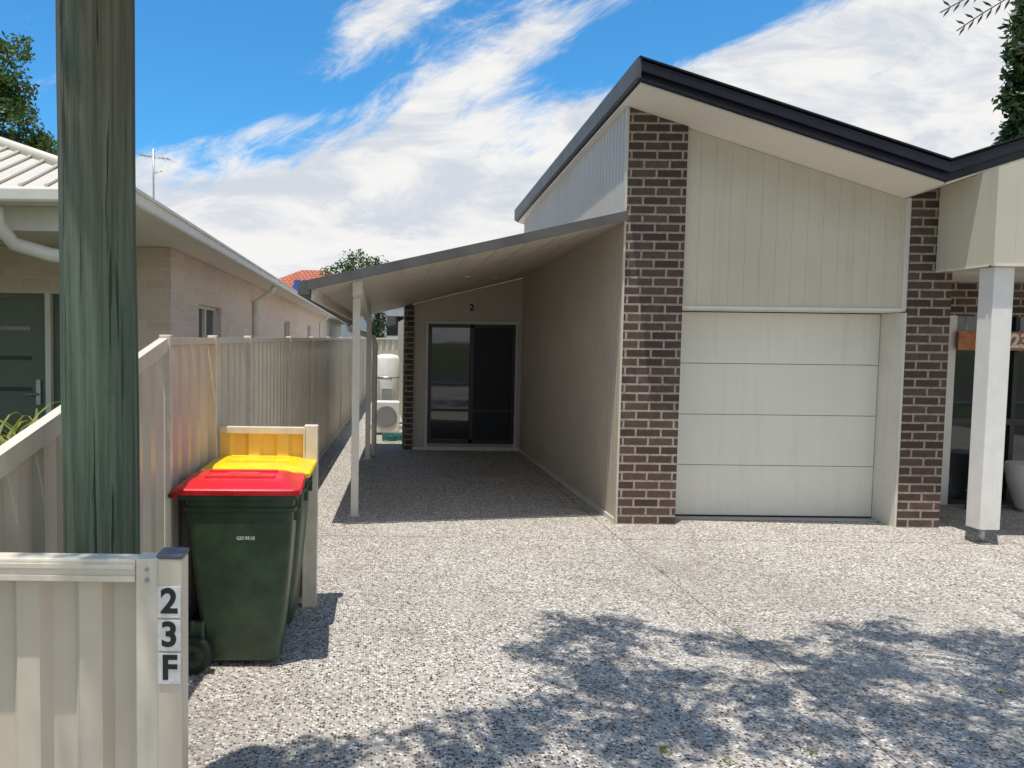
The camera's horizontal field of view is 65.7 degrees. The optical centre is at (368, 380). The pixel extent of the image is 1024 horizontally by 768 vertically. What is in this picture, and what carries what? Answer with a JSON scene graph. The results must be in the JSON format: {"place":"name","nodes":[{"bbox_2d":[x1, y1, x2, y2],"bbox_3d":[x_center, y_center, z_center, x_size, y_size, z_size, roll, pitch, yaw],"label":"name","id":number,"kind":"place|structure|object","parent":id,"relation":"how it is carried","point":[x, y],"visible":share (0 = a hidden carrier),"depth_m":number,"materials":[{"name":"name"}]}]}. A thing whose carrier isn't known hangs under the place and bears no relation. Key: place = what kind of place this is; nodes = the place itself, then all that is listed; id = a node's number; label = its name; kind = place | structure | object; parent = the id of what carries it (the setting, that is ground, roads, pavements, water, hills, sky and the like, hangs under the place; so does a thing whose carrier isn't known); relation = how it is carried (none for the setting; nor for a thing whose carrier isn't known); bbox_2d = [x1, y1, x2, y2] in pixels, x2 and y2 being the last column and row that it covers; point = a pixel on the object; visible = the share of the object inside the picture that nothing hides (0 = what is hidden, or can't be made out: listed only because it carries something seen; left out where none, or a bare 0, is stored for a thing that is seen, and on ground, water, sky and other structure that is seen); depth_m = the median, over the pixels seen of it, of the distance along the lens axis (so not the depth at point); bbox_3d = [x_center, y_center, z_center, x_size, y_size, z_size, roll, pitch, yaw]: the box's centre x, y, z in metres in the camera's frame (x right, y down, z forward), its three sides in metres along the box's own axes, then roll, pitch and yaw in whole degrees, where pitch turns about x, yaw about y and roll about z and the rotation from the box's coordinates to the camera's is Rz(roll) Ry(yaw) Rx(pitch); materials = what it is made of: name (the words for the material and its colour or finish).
{"place":"outdoors","nodes":[
{"label":"outdoors","id":0,"kind":"place"},
{"bbox_2d":[202,306,205,337],"bbox_3d":[-2.287,-0.603,10.735,0.048,0.850,0.060,1,3,0],"label":"window frame","id":1,"kind":"object","parent":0,"point":[203,323],"visible":0.43,"depth_m":10.70,"materials":[{"name":"grey metal"}]},
{"bbox_2d":[199,305,215,310],"bbox_3d":[-2.283,-1.008,10.712,0.047,0.040,1.500,1,3,0],"label":"window frame top","id":2,"kind":"object","parent":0,"point":[207,308],"depth_m":10.88,"materials":[{"name":"beige metal"}]},
{"bbox_2d":[212,311,215,334],"bbox_3d":[-2.286,-0.644,11.459,0.048,0.850,0.050,1,3,0],"label":"window frame","id":3,"kind":"object","parent":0,"point":[213,322],"visible":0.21,"depth_m":11.42,"materials":[{"name":"white metal"}]},
{"bbox_2d":[279,270,332,287],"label":"roof","id":4,"kind":"structure","parent":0,"point":[290,279],"depth_m":72.06,"materials":[{"name":"red tile"}]},
{"bbox_2d":[293,280,306,290],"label":"solar panels","id":5,"kind":"object","parent":4,"relation":"on","point":[295,286],"visible":0.2,"depth_m":69.93,"materials":[{"name":"blue glass"}]},
{"bbox_2d":[341,314,375,337],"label":"walls","id":6,"kind":"structure","parent":0,"point":[346,333],"depth_m":67.85,"materials":[{"name":"grey paint"}]},
{"bbox_2d":[375,307,403,337],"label":"walls","id":7,"kind":"structure","parent":0,"point":[397,312],"depth_m":39.87,"materials":[{"name":"white paint"}]},
{"bbox_2d":[387,316,403,335],"bbox_3d":[1.635,-2.811,39.884,1.400,1.000,0.020,1,3,0],"label":"window","id":8,"kind":"structure","parent":7,"relation":"attached to","point":[392,326],"depth_m":39.87,"materials":[{"name":"black glass"}]},
{"bbox_2d":[0,0,1014,278],"label":"sky","id":9,"kind":"structure","parent":0,"point":[298,134],"materials":[{"name":"blue"}]},
{"bbox_2d":[188,394,1023,767],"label":"driveway","id":10,"kind":"structure","parent":0,"point":[778,680],"depth_m":4.64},
{"bbox_2d":[0,338,167,554],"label":"metal fence","id":11,"kind":"object","parent":10,"relation":"on","point":[31,507],"visible":0.3,"depth_m":2.82,"materials":[{"name":"beige metal"}]},
{"bbox_2d":[0,547,188,767],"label":"metal fence","id":12,"kind":"object","parent":10,"relation":"on","point":[80,687],"visible":1,"depth_m":2.17,"materials":[{"name":"metal"}]},
{"bbox_2d":[157,586,180,683],"bbox_3d":[-0.541,0.691,2.098,0.063,0.270,0.005,1,3,0],"label":"house number sign","id":13,"kind":"object","parent":12,"relation":"attached to","point":[169,634],"visible":1,"depth_m":2.10,"materials":[{"name":"white plastic"}]},
{"bbox_2d":[55,0,139,553],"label":"utility pole","id":14,"kind":"object","parent":10,"relation":"on","point":[95,96],"visible":0.66,"depth_m":2.51,"materials":[{"name":"green wood"}]},
{"bbox_2d":[168,469,305,674],"bbox_3d":[-0.726,1.032,4.367,0.730,1.033,0.615,1,3,0],"label":"wheelie bin","id":15,"kind":"object","parent":10,"relation":"on","point":[241,526],"visible":0.98,"depth_m":4.15,"materials":[{"name":"green plastic"}]},
{"bbox_2d":[199,455,316,624],"bbox_3d":[-0.705,1.002,4.903,0.723,1.033,0.615,1,3,0],"label":"wheelie bin","id":16,"kind":"object","parent":10,"relation":"on","point":[297,464],"visible":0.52,"depth_m":4.74,"materials":[{"name":"yellow plastic"}]},
{"bbox_2d":[159,335,365,635],"bbox_3d":[-0.562,0.107,14.088,0.065,1.800,19.966,1,3,3],"label":"metal fence","id":17,"kind":"object","parent":10,"relation":"on","point":[213,384],"visible":0.62,"depth_m":5.90,"materials":[{"name":"beige metal"}]},
{"bbox_2d":[220,424,318,607],"bbox_3d":[-0.666,0.898,5.159,0.650,1.215,0.100,1,3,0],"label":"metal fence","id":18,"kind":"object","parent":10,"relation":"on","point":[302,442],"visible":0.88,"depth_m":5.13,"materials":[{"name":"beige metal"}]},
{"bbox_2d":[337,337,397,393],"bbox_3d":[3.505,-0.419,24.113,9.000,1.750,0.062,1,3,0],"label":"metal fence","id":19,"kind":"object","parent":10,"relation":"on","point":[387,345],"visible":0.04,"depth_m":24.10,"materials":[{"name":"beige metal"}]},
{"bbox_2d":[371,354,401,429],"bbox_3d":[0.372,0.208,15.435,0.650,1.470,0.600,1,3,0],"label":"hot water tank","id":20,"kind":"object","parent":10,"relation":"on","point":[388,376],"visible":0.57,"depth_m":15.20,"materials":[{"name":"white metal"}]},
{"bbox_2d":[377,400,399,431],"bbox_3d":[0.342,0.666,14.399,0.460,0.570,0.320,1,3,0],"label":"air conditioner","id":21,"kind":"object","parent":10,"relation":"on","point":[388,415],"visible":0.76,"depth_m":14.25,"materials":[{"name":"white paint"}]},
{"bbox_2d":[382,433,401,440],"bbox_3d":[0.408,0.988,13.457,0.358,0.119,0.343,1,3,0],"label":"garden hose","id":22,"kind":"object","parent":10,"relation":"on","point":[391,436],"visible":0.98,"depth_m":13.38,"materials":[{"name":"green plastic"}]},
{"bbox_2d":[298,208,627,517],"bbox_3d":[0.896,-0.269,9.802,3.084,3.065,5.715,1,3,0],"label":"carport","id":23,"kind":"object","parent":10,"relation":"on","point":[350,298],"visible":1,"depth_m":7.99,"materials":[{"name":"metal"}]},
{"bbox_2d":[398,55,1023,543],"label":"townhouse","id":24,"kind":"structure","parent":10,"relation":"on","point":[756,307],"depth_m":7.57,"materials":[{"name":"beige paint"}]},
{"bbox_2d":[675,464,872,516],"bbox_3d":[4.087,1.127,7.943,2.140,0.514,0.040,1,3,0],"label":"garage door panel","id":25,"kind":"structure","parent":24,"relation":"in","point":[701,489],"depth_m":7.92,"materials":[{"name":"paint"}]},
{"bbox_2d":[677,414,875,466],"bbox_3d":[4.093,0.609,7.914,2.140,0.515,0.040,1,3,0],"label":"garage door panel","id":26,"kind":"structure","parent":24,"relation":"in","point":[710,439],"depth_m":7.89,"materials":[{"name":"paint"}]},
{"bbox_2d":[679,363,877,415],"bbox_3d":[4.099,0.091,7.885,2.140,0.514,0.040,1,3,0],"label":"garage door panel","id":27,"kind":"structure","parent":24,"relation":"in","point":[705,388],"depth_m":7.87,"materials":[{"name":"paint"}]},
{"bbox_2d":[680,312,880,364],"bbox_3d":[4.106,-0.427,7.856,2.140,0.514,0.040,1,3,0],"label":"garage door panel","id":28,"kind":"structure","parent":24,"relation":"in","point":[706,337],"depth_m":7.84,"materials":[{"name":"paint"}]},
{"bbox_2d":[956,316,1023,350],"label":"house number sign","id":29,"kind":"object","parent":24,"relation":"attached to","point":[966,339],"visible":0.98,"depth_m":8.53,"materials":[{"name":"brown wood"}]},
{"bbox_2d":[659,571,1011,765],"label":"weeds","id":30,"kind":"object","parent":10,"relation":"on","point":[729,764],"visible":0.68,"depth_m":3.39,"materials":[{"name":"green plant"}]},
{"bbox_2d":[940,0,1023,59],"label":"shade tree","id":31,"kind":"object","parent":10,"relation":"on","point":[981,14],"visible":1,"depth_m":3.95,"materials":[{"name":"green plant"}]},
{"bbox_2d":[1004,460,1023,511],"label":"plant pot","id":32,"kind":"object","parent":10,"relation":"on","point":[1014,472],"visible":1,"depth_m":8.36,"materials":[{"name":"white ceramic"}]},
{"bbox_3d":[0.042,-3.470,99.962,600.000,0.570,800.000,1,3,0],"label":"ground","id":33,"kind":"structure","parent":0,"visible":0},
{"bbox_2d":[0,31,57,155],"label":"gum tree","id":34,"kind":"object","parent":33,"relation":"on","point":[11,109],"visible":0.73,"depth_m":21.47,"materials":[{"name":"green plant"}]},
{"bbox_2d":[0,401,59,444],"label":"strappy plant","id":35,"kind":"object","parent":33,"relation":"on","point":[12,432],"visible":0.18,"depth_m":4.44,"materials":[{"name":"green plant"}]},
{"bbox_2d":[44,293,53,413],"bbox_3d":[-3.572,0.152,8.675,0.060,2.240,0.100,1,3,0],"label":"door frame","id":36,"kind":"object","parent":33,"relation":"on","point":[49,369],"visible":0.57,"depth_m":8.61,"materials":[{"name":"beige wood"}]},
{"bbox_2d":[0,297,45,444],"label":"front door","id":37,"kind":"structure","parent":36,"relation":"attached to","point":[22,311],"depth_m":8.66,"materials":[{"name":"black wood"}]},
{"bbox_2d":[0,431,17,434],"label":"door glass slot","id":38,"kind":"object","parent":37,"relation":"attached to","point":[3,432],"depth_m":8.70,"materials":[{"name":"black glass"}]},
{"bbox_2d":[0,356,30,359],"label":"door glass slot","id":39,"kind":"object","parent":37,"relation":"attached to","point":[15,357],"depth_m":8.65,"materials":[{"name":"black glass"}]},
{"bbox_2d":[0,326,30,329],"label":"door glass slot","id":40,"kind":"object","parent":37,"relation":"attached to","point":[15,327],"depth_m":8.63,"materials":[{"name":"black glass"}]},
{"bbox_2d":[0,387,31,390],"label":"door glass slot","id":41,"kind":"object","parent":37,"relation":"attached to","point":[15,388],"depth_m":8.67,"materials":[{"name":"black glass"}]},
{"bbox_2d":[36,380,41,404],"bbox_3d":[-3.697,0.131,8.667,0.050,0.280,0.028,1,3,0],"label":"door lock plate","id":42,"kind":"object","parent":37,"relation":"attached to","point":[39,396],"depth_m":8.65,"materials":[{"name":"silver metal"}]},
{"bbox_2d":[136,247,152,351],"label":"front wall","id":43,"kind":"structure","parent":33,"relation":"on","point":[145,290],"depth_m":8.56,"materials":[{"name":"beige brick"}]},
{"bbox_2d":[153,247,198,341],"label":"side wall","id":44,"kind":"structure","parent":33,"relation":"on","point":[175,293],"depth_m":8.75,"materials":[{"name":"beige brick"}]},
{"bbox_2d":[216,271,283,337],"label":"side wall","id":45,"kind":"structure","parent":33,"relation":"on","point":[234,315],"depth_m":13.62,"materials":[{"name":"beige brick"}]},
{"bbox_2d":[0,204,344,324],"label":"eaves soffit","id":46,"kind":"structure","parent":45,"relation":"on","point":[150,233],"depth_m":8.40,"materials":[{"name":"beige paint"}]},
{"bbox_2d":[0,146,57,186],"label":"roof","id":47,"kind":"structure","parent":46,"relation":"on","point":[41,181],"depth_m":6.11,"materials":[{"name":"beige metal"}]},
{"bbox_2d":[0,150,19,160],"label":"roof rib","id":48,"kind":"object","parent":47,"relation":"attached to","point":[9,155],"depth_m":6.67,"materials":[{"name":"beige metal"}]},
{"bbox_2d":[0,154,31,171],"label":"roof rib","id":49,"kind":"object","parent":47,"relation":"attached to","point":[7,166],"visible":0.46,"depth_m":6.38,"materials":[{"name":"beige metal"}]},
{"bbox_2d":[0,159,44,183],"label":"roof rib","id":50,"kind":"object","parent":47,"relation":"attached to","point":[14,174],"visible":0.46,"depth_m":6.06,"materials":[{"name":"beige metal"}]},
{"bbox_2d":[0,137,57,164],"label":"hip cap","id":51,"kind":"object","parent":47,"relation":"attached to","point":[39,155],"depth_m":6.71,"materials":[{"name":"beige metal"}]},
{"bbox_2d":[18,164,57,185],"bbox_3d":[-2.541,-1.603,6.002,0.027,0.344,0.770,1,3,0],"label":"roof rib","id":52,"kind":"object","parent":47,"relation":"attached to","point":[36,176],"visible":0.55,"depth_m":5.92,"materials":[{"name":"beige metal"}]},
{"bbox_2d":[44,176,57,186],"bbox_3d":[-2.351,-1.556,5.909,0.027,0.264,0.580,1,3,0],"label":"roof rib","id":53,"kind":"object","parent":47,"relation":"attached to","point":[50,182],"visible":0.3,"depth_m":5.71,"materials":[{"name":"beige metal"}]},
{"bbox_2d":[136,149,175,198],"bbox_3d":[-4.907,-4.336,17.814,0.790,1.950,0.651,1,3,0],"label":"tv antenna","id":54,"kind":"object","parent":47,"relation":"attached to","point":[154,157],"visible":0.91,"depth_m":17.75,"materials":[{"name":"metal"}]},
{"bbox_2d":[136,192,346,324],"bbox_3d":[-1.725,-2.857,32.893,0.120,0.110,54.800,1,3,0],"label":"side gutter","id":55,"kind":"object","parent":47,"relation":"attached to","point":[149,209],"visible":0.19,"depth_m":7.88,"materials":[{"name":"white metal"}]},
{"bbox_2d":[136,187,297,292],"bbox_3d":[-1.657,-2.903,32.890,0.015,0.025,54.800,1,3,0],"label":"gutter lip","id":56,"kind":"object","parent":55,"relation":"attached to","point":[150,198],"depth_m":7.53,"materials":[{"name":"white metal"}]},
{"bbox_2d":[0,186,57,203],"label":"front gutter","id":57,"kind":"object","parent":46,"relation":"attached to","point":[25,195],"depth_m":5.54,"materials":[{"name":"white metal"}]},
{"bbox_2d":[0,206,58,262],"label":"front downpipe","id":58,"kind":"object","parent":46,"relation":"attached to","point":[10,239],"visible":0.71,"depth_m":5.88,"materials":[{"name":"white metal"}]},
{"bbox_2d":[3,206,58,233],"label":"front beam","id":59,"kind":"structure","parent":46,"relation":"attached to","point":[22,219],"depth_m":5.89,"materials":[{"name":"beige paint"}]},
{"bbox_2d":[253,285,275,337],"bbox_3d":[-1.972,-0.419,14.601,0.445,2.759,0.100,1,3,0],"label":"downpipe","id":60,"kind":"object","parent":45,"relation":"attached to","point":[270,292],"visible":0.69,"depth_m":14.51,"materials":[{"name":"beige metal"}]},
{"bbox_2d":[287,302,306,337],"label":"side wall","id":61,"kind":"structure","parent":33,"relation":"on","point":[297,326],"depth_m":23.66,"materials":[{"name":"beige brick"}]},
{"bbox_2d":[309,311,318,337],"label":"side wall","id":62,"kind":"structure","parent":33,"relation":"on","point":[314,329],"depth_m":31.02,"materials":[{"name":"beige brick"}]},
{"bbox_2d":[319,315,328,337],"bbox_3d":[-1.959,-1.502,33.971,0.445,2.759,0.100,1,3,0],"label":"downpipe","id":63,"kind":"object","parent":62,"relation":"attached to","point":[320,327],"visible":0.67,"depth_m":33.89,"materials":[{"name":"beige metal"}]},
{"bbox_2d":[321,316,329,337],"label":"side wall","id":64,"kind":"structure","parent":33,"relation":"on","point":[325,328],"depth_m":38.89,"materials":[{"name":"beige brick"}]},
{"bbox_2d":[330,321,340,337],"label":"side wall end","id":65,"kind":"structure","parent":33,"relation":"on","point":[335,331],"depth_m":50.29,"materials":[{"name":"beige brick"}]},
{"bbox_2d":[319,249,388,276],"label":"gum tree","id":66,"kind":"object","parent":33,"relation":"on","point":[351,264],"visible":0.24,"depth_m":51.56,"materials":[{"name":"green plant"}]},
{"bbox_2d":[372,312,388,337],"bbox_3d":[0.338,-1.583,29.952,0.962,3.570,1.075,1,3,0],"label":"cypress tree","id":67,"kind":"object","parent":33,"relation":"on","point":[379,325],"visible":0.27,"depth_m":29.79,"materials":[{"name":"green plant"}]},
{"bbox_2d":[991,0,1023,144],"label":"cypress tree","id":68,"kind":"object","parent":33,"relation":"on","point":[1012,100],"visible":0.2,"depth_m":19.82,"materials":[{"name":"green plant"}]},
{"bbox_3d":[-3.157,0.155,8.724,0.410,2.240,0.200,1,3,0],"label":"front wall middle","id":69,"kind":"object","parent":33,"relation":"on","visible":0},
{"bbox_2d":[53,294,60,408],"bbox_3d":[-3.452,0.152,8.714,0.180,2.240,0.020,1,3,0],"label":"door sidelight","id":70,"kind":"object","parent":69,"relation":"attached to","point":[56,342],"depth_m":8.68,"materials":[{"name":"glass"}]},
{"bbox_3d":[-2.306,0.495,10.796,0.200,1.350,1.500,1,3,0],"label":"side sill wall","id":71,"kind":"object","parent":33,"relation":"on","visible":0},
{"bbox_2d":[199,309,211,337],"bbox_3d":[-2.318,-0.604,10.735,0.010,0.850,1.500,1,3,0],"label":"window glass","id":72,"kind":"object","parent":71,"relation":"on","point":[208,322],"visible":0.14,"depth_m":11.08,"materials":[{"name":"black glass"}]},
{"bbox_2d":[199,261,220,307],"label":"side head wall","id":73,"kind":"structure","parent":72,"relation":"on","point":[209,286],"depth_m":10.62,"materials":[{"name":"beige brick"}]},
{"bbox_3d":[-6.737,0.111,8.724,4.530,2.240,0.200,1,3,0],"label":"front wall","id":74,"kind":"object","parent":33,"relation":"on","visible":0},
{"bbox_2d":[0,246,59,293],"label":"front wall head","id":75,"kind":"object","parent":74,"relation":"on","point":[20,273],"depth_m":8.55},
{"bbox_3d":[-2.311,-1.159,20.669,0.010,0.850,1.400,1,3,0],"label":"window","id":76,"kind":"object","parent":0,"visible":0},
{"bbox_2d":[284,299,289,321],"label":"side head wall","id":77,"kind":"structure","parent":76,"relation":"on","point":[286,310],"depth_m":20.62,"materials":[{"name":"beige brick"}]},
{"bbox_3d":[-2.306,-1.580,28.207,0.010,0.850,1.500,1,3,0],"label":"window","id":78,"kind":"object","parent":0,"visible":0},
{"bbox_2d":[307,309,310,325],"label":"side head wall","id":79,"kind":"structure","parent":78,"relation":"on","point":[308,317],"depth_m":28.10,"materials":[{"name":"beige brick"}]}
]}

